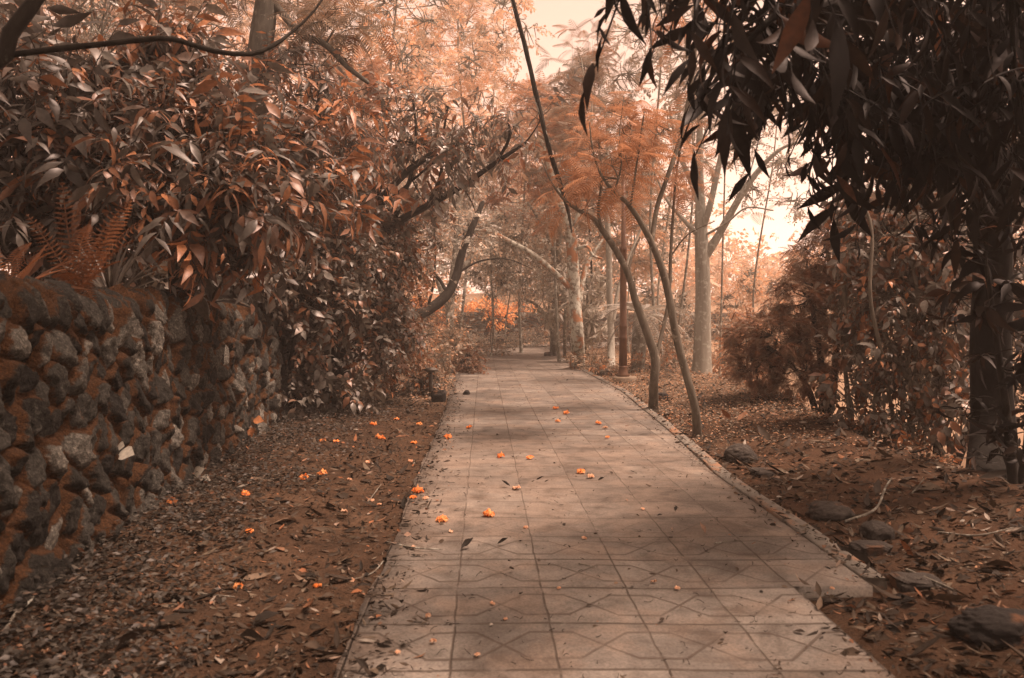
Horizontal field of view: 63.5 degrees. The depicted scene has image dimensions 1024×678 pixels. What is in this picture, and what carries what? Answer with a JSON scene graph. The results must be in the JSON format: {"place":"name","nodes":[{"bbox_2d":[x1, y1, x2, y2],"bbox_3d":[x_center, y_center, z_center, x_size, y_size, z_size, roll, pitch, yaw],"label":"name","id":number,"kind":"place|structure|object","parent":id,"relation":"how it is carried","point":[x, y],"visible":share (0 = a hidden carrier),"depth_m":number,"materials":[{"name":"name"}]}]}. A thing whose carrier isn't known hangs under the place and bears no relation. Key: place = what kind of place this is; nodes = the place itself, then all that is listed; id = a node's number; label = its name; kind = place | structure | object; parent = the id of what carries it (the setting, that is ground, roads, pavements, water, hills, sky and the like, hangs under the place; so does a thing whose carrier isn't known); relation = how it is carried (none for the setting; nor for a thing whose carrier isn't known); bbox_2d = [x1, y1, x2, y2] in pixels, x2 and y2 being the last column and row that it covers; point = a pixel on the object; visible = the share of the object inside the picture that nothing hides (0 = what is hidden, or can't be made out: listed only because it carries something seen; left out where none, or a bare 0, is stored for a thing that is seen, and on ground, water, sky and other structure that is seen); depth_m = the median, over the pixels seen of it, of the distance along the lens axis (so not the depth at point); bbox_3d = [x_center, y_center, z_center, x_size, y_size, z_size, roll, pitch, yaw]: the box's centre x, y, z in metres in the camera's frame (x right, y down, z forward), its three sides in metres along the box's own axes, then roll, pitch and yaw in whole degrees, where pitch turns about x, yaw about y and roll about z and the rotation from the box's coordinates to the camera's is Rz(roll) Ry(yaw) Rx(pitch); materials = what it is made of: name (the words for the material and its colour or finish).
{"place":"outdoors","nodes":[
{"label":"outdoors","id":0,"kind":"place"},
{"bbox_2d":[0,0,1022,295],"label":"sky","id":1,"kind":"structure","parent":0,"point":[549,13],"materials":[{"name":"white"}]},
{"bbox_2d":[0,293,1023,677],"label":"ground","id":2,"kind":"structure","parent":0,"point":[378,547],"depth_m":5.56,"materials":[{"name":"soil"}]},
{"bbox_2d":[0,0,60,147],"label":"tree","id":3,"kind":"object","parent":2,"relation":"on","point":[5,14],"visible":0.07,"depth_m":14.16,"materials":[{"name":"brown plant"}]},
{"bbox_2d":[0,0,140,151],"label":"tree","id":4,"kind":"object","parent":2,"relation":"on","point":[94,15],"visible":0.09,"depth_m":15.01,"materials":[{"name":"orange plant"}]},
{"bbox_2d":[0,0,190,286],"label":"broad leaf shrub","id":5,"kind":"object","parent":2,"relation":"on","point":[22,181],"visible":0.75,"depth_m":7.11,"materials":[{"name":"brown plant"}]},
{"bbox_2d":[2,0,203,106],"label":"tree","id":6,"kind":"object","parent":2,"relation":"on","point":[121,13],"visible":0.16,"depth_m":18.47,"materials":[{"name":"orange plant"}]},
{"bbox_2d":[1,213,214,292],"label":"undergrowth bush","id":7,"kind":"object","parent":2,"relation":"on","point":[144,280],"visible":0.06,"depth_m":9.36,"materials":[{"name":"brown plant"}]},
{"bbox_2d":[53,0,247,122],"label":"tree","id":8,"kind":"object","parent":2,"relation":"on","point":[197,21],"visible":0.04,"depth_m":22.08,"materials":[{"name":"orange plant"}]},
{"bbox_2d":[0,0,322,69],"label":"overhanging tree","id":9,"kind":"object","parent":2,"relation":"on","point":[18,22],"visible":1,"depth_m":4.15,"materials":[{"name":"brown plant"}]},
{"bbox_2d":[5,0,389,336],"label":"broad leaf shrub","id":10,"kind":"object","parent":2,"relation":"on","point":[235,215],"visible":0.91,"depth_m":7.41,"materials":[{"name":"brown plant"}]},
{"bbox_2d":[98,190,330,335],"bbox_3d":[-3.939,-0.917,11.377,2.729,1.975,4.377,0,2,0],"label":"undergrowth bush","id":11,"kind":"object","parent":2,"relation":"on","point":[233,293],"visible":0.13,"depth_m":10.43,"materials":[{"name":"brown plant"}]},
{"bbox_2d":[0,376,450,677],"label":"ground cover","id":12,"kind":"object","parent":2,"relation":"on","point":[42,662],"visible":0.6,"depth_m":4.39,"materials":[{"name":"brown plant"}]},
{"bbox_2d":[184,43,308,148],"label":"tree","id":13,"kind":"object","parent":2,"relation":"on","point":[241,81],"visible":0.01,"depth_m":19.82,"materials":[{"name":"brown plant"}]},
{"bbox_2d":[162,0,403,293],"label":"tall tree","id":14,"kind":"object","parent":2,"relation":"on","point":[264,16],"visible":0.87,"depth_m":12.38,"materials":[{"name":"orange plant"}]},
{"bbox_2d":[210,0,372,112],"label":"tree","id":15,"kind":"object","parent":2,"relation":"on","point":[279,22],"visible":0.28,"depth_m":23.39,"materials":[{"name":"orange plant"}]},
{"bbox_2d":[221,25,411,407],"bbox_3d":[-2.839,-1.582,12.209,2.764,6.099,2.220,0,2,-11],"label":"broad leaf shrub","id":16,"kind":"object","parent":2,"relation":"on","point":[340,145],"visible":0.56,"depth_m":12.04,"materials":[{"name":"leaf"},{"name":"dark bark"}]},
{"bbox_2d":[263,172,402,408],"bbox_3d":[-2.866,-0.543,12.262,1.968,3.990,2.326,0,2,16],"label":"leafy shrub","id":17,"kind":"object","parent":2,"relation":"on","point":[335,274],"visible":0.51,"depth_m":11.97,"materials":[{"name":"brown plant"}]},
{"bbox_2d":[278,368,391,420],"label":"plant","id":18,"kind":"object","parent":2,"relation":"on","point":[352,398],"visible":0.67,"depth_m":12.18,"materials":[{"name":"brown plant"}]},
{"bbox_2d":[273,47,410,206],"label":"tree","id":19,"kind":"object","parent":2,"relation":"on","point":[370,66],"visible":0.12,"depth_m":26.83,"materials":[{"name":"brown plant"}]},
{"bbox_2d":[305,156,431,391],"bbox_3d":[-3.273,-0.861,15.046,2.368,4.691,4.797,-1,2,-38],"label":"leafy shrub","id":20,"kind":"object","parent":2,"relation":"on","point":[382,323],"visible":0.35,"depth_m":13.84,"materials":[{"name":"brown plant"}]},
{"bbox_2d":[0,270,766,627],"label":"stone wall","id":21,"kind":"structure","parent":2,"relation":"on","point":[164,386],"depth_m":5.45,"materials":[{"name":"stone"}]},
{"bbox_2d":[0,242,62,291],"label":"fern","id":22,"kind":"object","parent":21,"relation":"on","point":[25,246],"visible":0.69,"depth_m":5.06,"materials":[{"name":"brown plant"}]},
{"bbox_2d":[17,244,93,300],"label":"strap leaf plant","id":23,"kind":"object","parent":21,"relation":"on","point":[29,269],"visible":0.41,"depth_m":5.28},
{"bbox_2d":[25,182,147,301],"bbox_3d":[-2.930,-0.667,5.670,0.700,0.844,1.237,-1,2,-33],"label":"fern","id":24,"kind":"object","parent":21,"relation":"on","point":[91,255],"visible":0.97,"depth_m":5.68,"materials":[{"name":"brown plant"}]},
{"bbox_2d":[53,222,178,291],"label":"spiky plant","id":25,"kind":"object","parent":21,"relation":"on","point":[110,278],"visible":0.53,"depth_m":6.36,"materials":[{"name":"brown plant"}]},
{"bbox_2d":[118,441,133,459],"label":"seedling","id":26,"kind":"object","parent":21,"relation":"attached to","point":[126,452],"visible":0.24,"depth_m":5.52,"materials":[{"name":"beige plant"}]},
{"bbox_2d":[196,275,249,307],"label":"drooping blade plant","id":27,"kind":"object","parent":21,"relation":"on","point":[211,296],"visible":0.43,"depth_m":8.24,"materials":[{"name":"brown plant"}]},
{"bbox_2d":[308,0,466,335],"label":"tree","id":28,"kind":"object","parent":2,"relation":"on","point":[423,41],"visible":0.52,"depth_m":29.66,"materials":[{"name":"orange plant"}]},
{"bbox_2d":[317,126,461,380],"bbox_3d":[-2.763,-1.594,17.212,2.988,6.010,2.876,1,2,33],"label":"leaf tree","id":29,"kind":"object","parent":2,"relation":"on","point":[420,222],"visible":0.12,"depth_m":17.17,"materials":[{"name":"brown plant"}]},
{"bbox_2d":[346,236,444,398],"bbox_3d":[-2.232,-0.296,15.499,1.876,3.406,2.885,0,2,0],"label":"leafy shrub","id":30,"kind":"object","parent":2,"relation":"on","point":[416,359],"visible":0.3,"depth_m":15.72,"materials":[{"name":"brown plant"}]},
{"bbox_2d":[341,67,485,377],"bbox_3d":[-2.691,-1.700,15.323,2.299,6.265,5.045,-1,2,-42],"label":"round leaf sapling","id":31,"kind":"object","parent":2,"relation":"on","point":[409,195],"visible":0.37,"depth_m":14.41,"materials":[{"name":"brown plant"}]},
{"bbox_2d":[355,349,475,398],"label":"ground cover","id":32,"kind":"object","parent":2,"relation":"on","point":[412,396],"visible":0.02,"depth_m":17.67,"materials":[{"name":"brown plant"}]},
{"bbox_2d":[393,363,453,395],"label":"round bush","id":33,"kind":"object","parent":2,"relation":"on","point":[420,380],"visible":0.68,"depth_m":15.80,"materials":[{"name":"brown plant"}]},
{"bbox_2d":[392,294,466,365],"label":"weed clump","id":34,"kind":"object","parent":2,"relation":"on","point":[436,317],"visible":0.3,"depth_m":24.46,"materials":[{"name":"brown plant"}]},
{"bbox_2d":[387,317,472,381],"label":"weed clump","id":35,"kind":"object","parent":2,"relation":"on","point":[445,349],"visible":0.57,"depth_m":19.58,"materials":[{"name":"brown plant"}]},
{"bbox_2d":[423,367,438,395],"bbox_3d":[-1.533,0.838,15.630,0.300,0.610,0.295,0,2,0],"label":"path light","id":36,"kind":"object","parent":2,"relation":"on","point":[430,370],"visible":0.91,"depth_m":15.59,"materials":[{"name":"metal"}]},
{"bbox_2d":[385,123,485,304],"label":"tree","id":37,"kind":"object","parent":2,"relation":"on","point":[446,264],"visible":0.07,"depth_m":43.95,"materials":[{"name":"brown plant"}]},
{"bbox_2d":[410,295,461,328],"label":"hedge bush","id":38,"kind":"object","parent":2,"relation":"on","point":[435,311],"visible":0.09,"depth_m":40.13,"materials":[{"name":"orange plant"}]},
{"bbox_2d":[431,390,446,401],"bbox_3d":[-1.308,1.066,14.795,0.280,0.336,0.234,0,2,0],"label":"stone block","id":39,"kind":"object","parent":2,"relation":"on","point":[438,395],"depth_m":14.69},
{"bbox_2d":[395,115,519,360],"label":"forked tree","id":40,"kind":"object","parent":2,"relation":"on","point":[458,200],"visible":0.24,"depth_m":26.28,"materials":[{"name":"brown plant"}]},
{"bbox_2d":[336,67,582,382],"bbox_3d":[-1.828,-1.481,14.269,6.730,6.090,2.777,1,2,37],"label":"arching tree","id":41,"kind":"object","parent":2,"relation":"on","point":[435,196],"visible":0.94,"depth_m":13.69,"materials":[{"name":"brown plant"}]},
{"bbox_2d":[396,0,523,337],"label":"tree","id":42,"kind":"object","parent":2,"relation":"on","point":[466,56],"visible":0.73,"depth_m":35.67,"materials":[{"name":"orange plant"}]},
{"bbox_2d":[390,200,532,327],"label":"leaning tree","id":43,"kind":"object","parent":2,"relation":"on","point":[442,298],"visible":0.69,"depth_m":20.44,"materials":[{"name":"brown plant"}]},
{"bbox_2d":[445,343,490,373],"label":"round bush","id":44,"kind":"object","parent":2,"relation":"on","point":[470,366],"visible":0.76,"depth_m":21.80,"materials":[{"name":"brown plant"}]},
{"bbox_2d":[435,333,518,360],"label":"weed clump","id":45,"kind":"object","parent":2,"relation":"on","point":[481,351],"visible":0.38,"depth_m":29.25,"materials":[{"name":"brown plant"}]},
{"bbox_2d":[423,328,547,348],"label":"weed clump","id":46,"kind":"object","parent":2,"relation":"on","point":[511,337],"visible":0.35,"depth_m":38.95,"materials":[{"name":"brown plant"}]},
{"bbox_2d":[455,296,517,331],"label":"hedge bush","id":47,"kind":"object","parent":2,"relation":"on","point":[488,310],"visible":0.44,"depth_m":44.50,"materials":[{"name":"orange plant"}]},
{"bbox_2d":[438,158,542,298],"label":"tree","id":48,"kind":"object","parent":2,"relation":"on","point":[515,198],"visible":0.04,"depth_m":51.81,"materials":[{"name":"brown plant"}]},
{"bbox_2d":[461,199,528,356],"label":"tree","id":49,"kind":"object","parent":2,"relation":"on","point":[494,267],"visible":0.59,"depth_m":29.84,"materials":[{"name":"brown plant"}]},
{"bbox_2d":[446,0,554,344],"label":"tree","id":50,"kind":"object","parent":2,"relation":"on","point":[503,3],"visible":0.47,"depth_m":39.38,"materials":[{"name":"orange plant"}]},
{"bbox_2d":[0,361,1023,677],"bbox_3d":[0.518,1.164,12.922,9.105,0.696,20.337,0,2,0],"label":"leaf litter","id":51,"kind":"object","parent":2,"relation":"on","point":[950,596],"visible":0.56,"depth_m":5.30,"materials":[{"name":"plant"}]},
{"bbox_2d":[470,222,553,347],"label":"tree","id":52,"kind":"object","parent":2,"relation":"on","point":[526,307],"visible":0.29,"depth_m":38.01,"materials":[{"name":"brown plant"}]},
{"bbox_2d":[1,0,1023,305],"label":"distant woods","id":53,"kind":"object","parent":2,"relation":"on","point":[739,258],"visible":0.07,"depth_m":70.52,"materials":[{"name":"orange plant"}]},
{"bbox_2d":[468,71,574,352],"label":"tree","id":54,"kind":"object","parent":2,"relation":"on","point":[521,93],"visible":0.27,"depth_m":32.73,"materials":[{"name":"orange plant"}]},
{"bbox_2d":[473,183,585,305],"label":"tree","id":55,"kind":"object","parent":2,"relation":"on","point":[521,199],"visible":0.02,"depth_m":54.78,"materials":[{"name":"brown plant"}]},
{"bbox_2d":[464,87,626,367],"bbox_3d":[0.839,-2.728,22.827,4.783,8.328,2.782,-1,2,-23],"label":"lichen tree","id":56,"kind":"object","parent":2,"relation":"on","point":[574,284],"visible":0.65,"depth_m":22.81,"materials":[{"name":"brown plant"}]},
{"bbox_2d":[491,199,602,355],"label":"curved branch tree","id":57,"kind":"object","parent":2,"relation":"on","point":[560,249],"visible":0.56,"depth_m":29.86,"materials":[{"name":"brown plant"}]},
{"bbox_2d":[501,92,598,361],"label":"tree","id":58,"kind":"object","parent":2,"relation":"on","point":[555,133],"visible":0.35,"depth_m":26.73,"materials":[{"name":"orange plant"}]},
{"bbox_2d":[529,256,583,356],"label":"young tree","id":59,"kind":"object","parent":2,"relation":"on","point":[562,297],"visible":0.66,"depth_m":28.35,"materials":[{"name":"brown plant"}]},
{"bbox_2d":[522,189,620,345],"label":"tree","id":60,"kind":"object","parent":2,"relation":"on","point":[593,263],"visible":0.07,"depth_m":39.64,"materials":[{"name":"brown plant"}]},
{"bbox_2d":[529,46,638,347],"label":"tree","id":61,"kind":"object","parent":2,"relation":"on","point":[596,111],"visible":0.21,"depth_m":30.57,"materials":[{"name":"brown plant"}]},
{"bbox_2d":[522,322,646,351],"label":"weed clump","id":62,"kind":"object","parent":2,"relation":"on","point":[569,346],"visible":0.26,"depth_m":36.67,"materials":[{"name":"brown plant"}]},
{"bbox_2d":[566,264,617,359],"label":"young tree","id":63,"kind":"object","parent":2,"relation":"on","point":[592,328],"visible":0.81,"depth_m":26.33,"materials":[{"name":"brown plant"}]},
{"bbox_2d":[565,348,618,371],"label":"weed clump","id":64,"kind":"object","parent":2,"relation":"on","point":[590,362],"visible":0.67,"depth_m":22.53,"materials":[{"name":"brown plant"}]},
{"bbox_2d":[534,18,666,365],"bbox_3d":[2.655,-4.186,24.811,3.972,10.686,3.322,0,2,0],"label":"slender tree","id":65,"kind":"object","parent":2,"relation":"on","point":[611,318],"visible":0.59,"depth_m":24.44,"materials":[{"name":"brown plant"}]},
{"bbox_2d":[612,141,636,382],"bbox_3d":[2.615,-1.744,19.109,0.574,5.870,0.574,0,2,0],"label":"lamp post","id":66,"kind":"object","parent":2,"relation":"on","point":[622,374],"visible":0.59,"depth_m":19.07,"materials":[{"name":"metal"}]},
{"bbox_2d":[532,79,719,410],"bbox_3d":[1.899,-1.131,12.909,3.234,5.356,2.308,-1,2,-21],"label":"curved tree","id":67,"kind":"object","parent":2,"relation":"on","point":[654,353],"visible":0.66,"depth_m":12.92,"materials":[{"name":"brown plant"}]},
{"bbox_2d":[510,0,572,232],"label":"liana","id":68,"kind":"object","parent":67,"relation":"hanging from","point":[534,87],"visible":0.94,"depth_m":12.08,"materials":[{"name":"brown plant"}]},
{"bbox_2d":[590,115,670,352],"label":"tree","id":69,"kind":"object","parent":2,"relation":"on","point":[638,266],"visible":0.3,"depth_m":29.92,"materials":[{"name":"brown plant"}]},
{"bbox_2d":[577,174,691,313],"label":"tree","id":70,"kind":"object","parent":2,"relation":"on","point":[647,299],"visible":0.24,"depth_m":35.82,"materials":[{"name":"orange plant"}]},
{"bbox_2d":[587,348,690,376],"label":"weed clump","id":71,"kind":"object","parent":2,"relation":"on","point":[662,363],"visible":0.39,"depth_m":20.54,"materials":[{"name":"brown plant"}]},
{"bbox_2d":[564,344,714,388],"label":"ground cover","id":72,"kind":"object","parent":2,"relation":"on","point":[675,373],"visible":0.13,"depth_m":19.16,"materials":[{"name":"brown plant"}]},
{"bbox_2d":[594,301,694,369],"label":"palm","id":73,"kind":"object","parent":2,"relation":"on","point":[638,342],"visible":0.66,"depth_m":21.36,"materials":[{"name":"brown plant"}]},
{"bbox_2d":[562,0,730,436],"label":"curved tree","id":74,"kind":"object","parent":2,"relation":"on","point":[648,152],"visible":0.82,"depth_m":10.34,"materials":[{"name":"brown plant"}]},
{"bbox_2d":[594,0,722,339],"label":"tree","id":75,"kind":"object","parent":2,"relation":"on","point":[657,56],"visible":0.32,"depth_m":27.88,"materials":[{"name":"orange plant"}]},
{"bbox_2d":[631,312,693,368],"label":"weed clump","id":76,"kind":"object","parent":2,"relation":"on","point":[668,344],"visible":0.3,"depth_m":22.13,"materials":[{"name":"brown plant"}]},
{"bbox_2d":[618,105,722,341],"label":"tree","id":77,"kind":"object","parent":2,"relation":"on","point":[678,228],"visible":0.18,"depth_m":32.97,"materials":[{"name":"brown plant"}]},
{"bbox_2d":[635,0,727,365],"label":"tree","id":78,"kind":"object","parent":2,"relation":"on","point":[687,257],"visible":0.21,"depth_m":24.99,"materials":[{"name":"brown plant"}]},
{"bbox_2d":[627,310,735,367],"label":"weed clump","id":79,"kind":"object","parent":2,"relation":"on","point":[713,335],"visible":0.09,"depth_m":32.16,"materials":[{"name":"brown plant"}]},
{"bbox_2d":[647,284,718,369],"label":"tree","id":80,"kind":"object","parent":2,"relation":"on","point":[687,305],"visible":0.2,"depth_m":26.63,"materials":[{"name":"orange plant"}]},
{"bbox_2d":[654,12,761,375],"bbox_3d":[7.544,-4.602,29.943,4.280,14.391,4.158,1,2,29],"label":"tree","id":81,"kind":"object","parent":2,"relation":"on","point":[729,165],"visible":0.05,"depth_m":30.03,"materials":[{"name":"brown plant"}]},
{"bbox_2d":[560,348,886,592],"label":"kerb","id":82,"kind":"structure","parent":2,"relation":"on","point":[765,504],"depth_m":6.45,"materials":[{"name":"concrete"}]},
{"bbox_2d":[649,11,803,373],"bbox_3d":[4.631,-3.012,18.478,3.784,8.221,2.893,0,2,0],"label":"pale tree","id":83,"kind":"object","parent":2,"relation":"on","point":[702,352],"visible":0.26,"depth_m":18.61,"materials":[{"name":"beige plant"}]},
{"bbox_2d":[723,443,758,463],"bbox_3d":[2.434,1.261,8.797,0.354,0.306,0.320,0,2,0],"label":"rock","id":84,"kind":"object","parent":2,"relation":"on","point":[742,452],"visible":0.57,"depth_m":8.69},
{"bbox_2d":[712,303,779,388],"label":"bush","id":85,"kind":"object","parent":2,"relation":"on","point":[721,363],"visible":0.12,"depth_m":22.03,"materials":[{"name":"brown plant"}]},
{"bbox_2d":[711,259,795,379],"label":"tree","id":86,"kind":"object","parent":2,"relation":"on","point":[746,289],"visible":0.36,"depth_m":34.06,"materials":[{"name":"orange plant"}]},
{"bbox_2d":[750,467,776,476],"bbox_3d":[2.428,1.298,7.959,0.251,0.097,0.232,0,2,0],"label":"rock","id":87,"kind":"object","parent":2,"relation":"on","point":[760,471],"visible":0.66,"depth_m":7.90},
{"bbox_2d":[725,89,826,315],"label":"tree","id":88,"kind":"object","parent":2,"relation":"on","point":[782,159],"visible":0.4,"depth_m":26.86,"materials":[{"name":"orange plant"}]},
{"bbox_2d":[755,246,837,365],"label":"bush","id":89,"kind":"object","parent":2,"relation":"on","point":[769,285],"visible":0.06,"depth_m":42.41,"materials":[{"name":"brown plant"}]},
{"bbox_2d":[717,183,883,417],"bbox_3d":[4.935,-0.483,13.445,3.210,4.371,2.067,0,2,0],"label":"feathery bush","id":90,"kind":"object","parent":2,"relation":"on","point":[800,335],"visible":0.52,"depth_m":13.14,"materials":[{"name":"brown plant"}]},
{"bbox_2d":[578,0,1023,479],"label":"mango tree","id":91,"kind":"object","parent":2,"relation":"on","point":[944,113],"visible":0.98,"depth_m":4.88,"materials":[{"name":"black plant"}]},
{"bbox_2d":[805,501,855,520],"bbox_3d":[2.458,1.343,6.361,0.352,0.185,0.331,-1,2,-17],"label":"rock","id":92,"kind":"object","parent":2,"relation":"on","point":[829,510],"visible":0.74,"depth_m":6.26,"materials":[{"name":"stone"}]},
{"bbox_2d":[845,477,891,521],"bbox_3d":[2.818,1.238,6.377,0.124,0.198,0.966,2,2,44],"label":"stick","id":93,"kind":"object","parent":2,"relation":"on","point":[871,511],"visible":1,"depth_m":6.18,"materials":[{"name":"wood"}]},
{"bbox_2d":[848,540,892,556],"bbox_3d":[2.346,1.377,5.410,0.253,0.097,0.224,0,2,0],"label":"rock","id":94,"kind":"object","parent":2,"relation":"on","point":[871,548],"visible":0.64,"depth_m":5.34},
{"bbox_2d":[859,520,894,539],"bbox_3d":[2.551,1.357,5.769,0.226,0.158,0.221,0,2,0],"label":"rock","id":95,"kind":"object","parent":2,"relation":"on","point":[874,530],"visible":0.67,"depth_m":5.70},
{"bbox_2d":[807,177,972,460],"bbox_3d":[4.710,-0.046,9.983,2.286,4.158,2.238,1,2,26],"label":"vine thicket","id":96,"kind":"object","parent":2,"relation":"on","point":[924,278],"visible":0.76,"depth_m":9.89,"materials":[{"name":"brown plant"}]},
{"bbox_2d":[835,414,964,467],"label":"weed clump","id":97,"kind":"object","parent":2,"relation":"on","point":[906,443],"visible":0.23,"depth_m":9.26,"materials":[{"name":"brown plant"}]},
{"bbox_2d":[883,571,943,592],"bbox_3d":[2.311,1.406,4.720,0.295,0.113,0.242,0,2,0],"label":"rock","id":98,"kind":"object","parent":2,"relation":"on","point":[904,582],"visible":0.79,"depth_m":4.67,"materials":[{"name":"stone"}]},
{"bbox_2d":[824,132,1023,465],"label":"dark thicket","id":99,"kind":"object","parent":2,"relation":"on","point":[1017,315],"visible":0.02,"depth_m":12.11,"materials":[{"name":"brown plant"}]},
{"bbox_2d":[901,214,1023,483],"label":"mango sapling","id":100,"kind":"object","parent":2,"relation":"on","point":[991,318],"visible":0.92,"depth_m":6.43,"materials":[{"name":"brown plant"}]},
{"bbox_2d":[947,604,1023,648],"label":"boulder","id":101,"kind":"object","parent":2,"relation":"on","point":[986,624],"visible":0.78,"depth_m":3.86,"materials":[{"name":"stone"}]},
{"bbox_2d":[334,342,895,677],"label":"path","id":102,"kind":"structure","parent":0,"point":[643,642],"depth_m":5.03,"materials":[{"name":"concrete"}]},
{"bbox_2d":[334,366,883,677],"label":"path debris","id":103,"kind":"object","parent":102,"relation":"on","point":[661,618],"visible":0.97,"depth_m":4.74,"materials":[{"name":"brown plant"}]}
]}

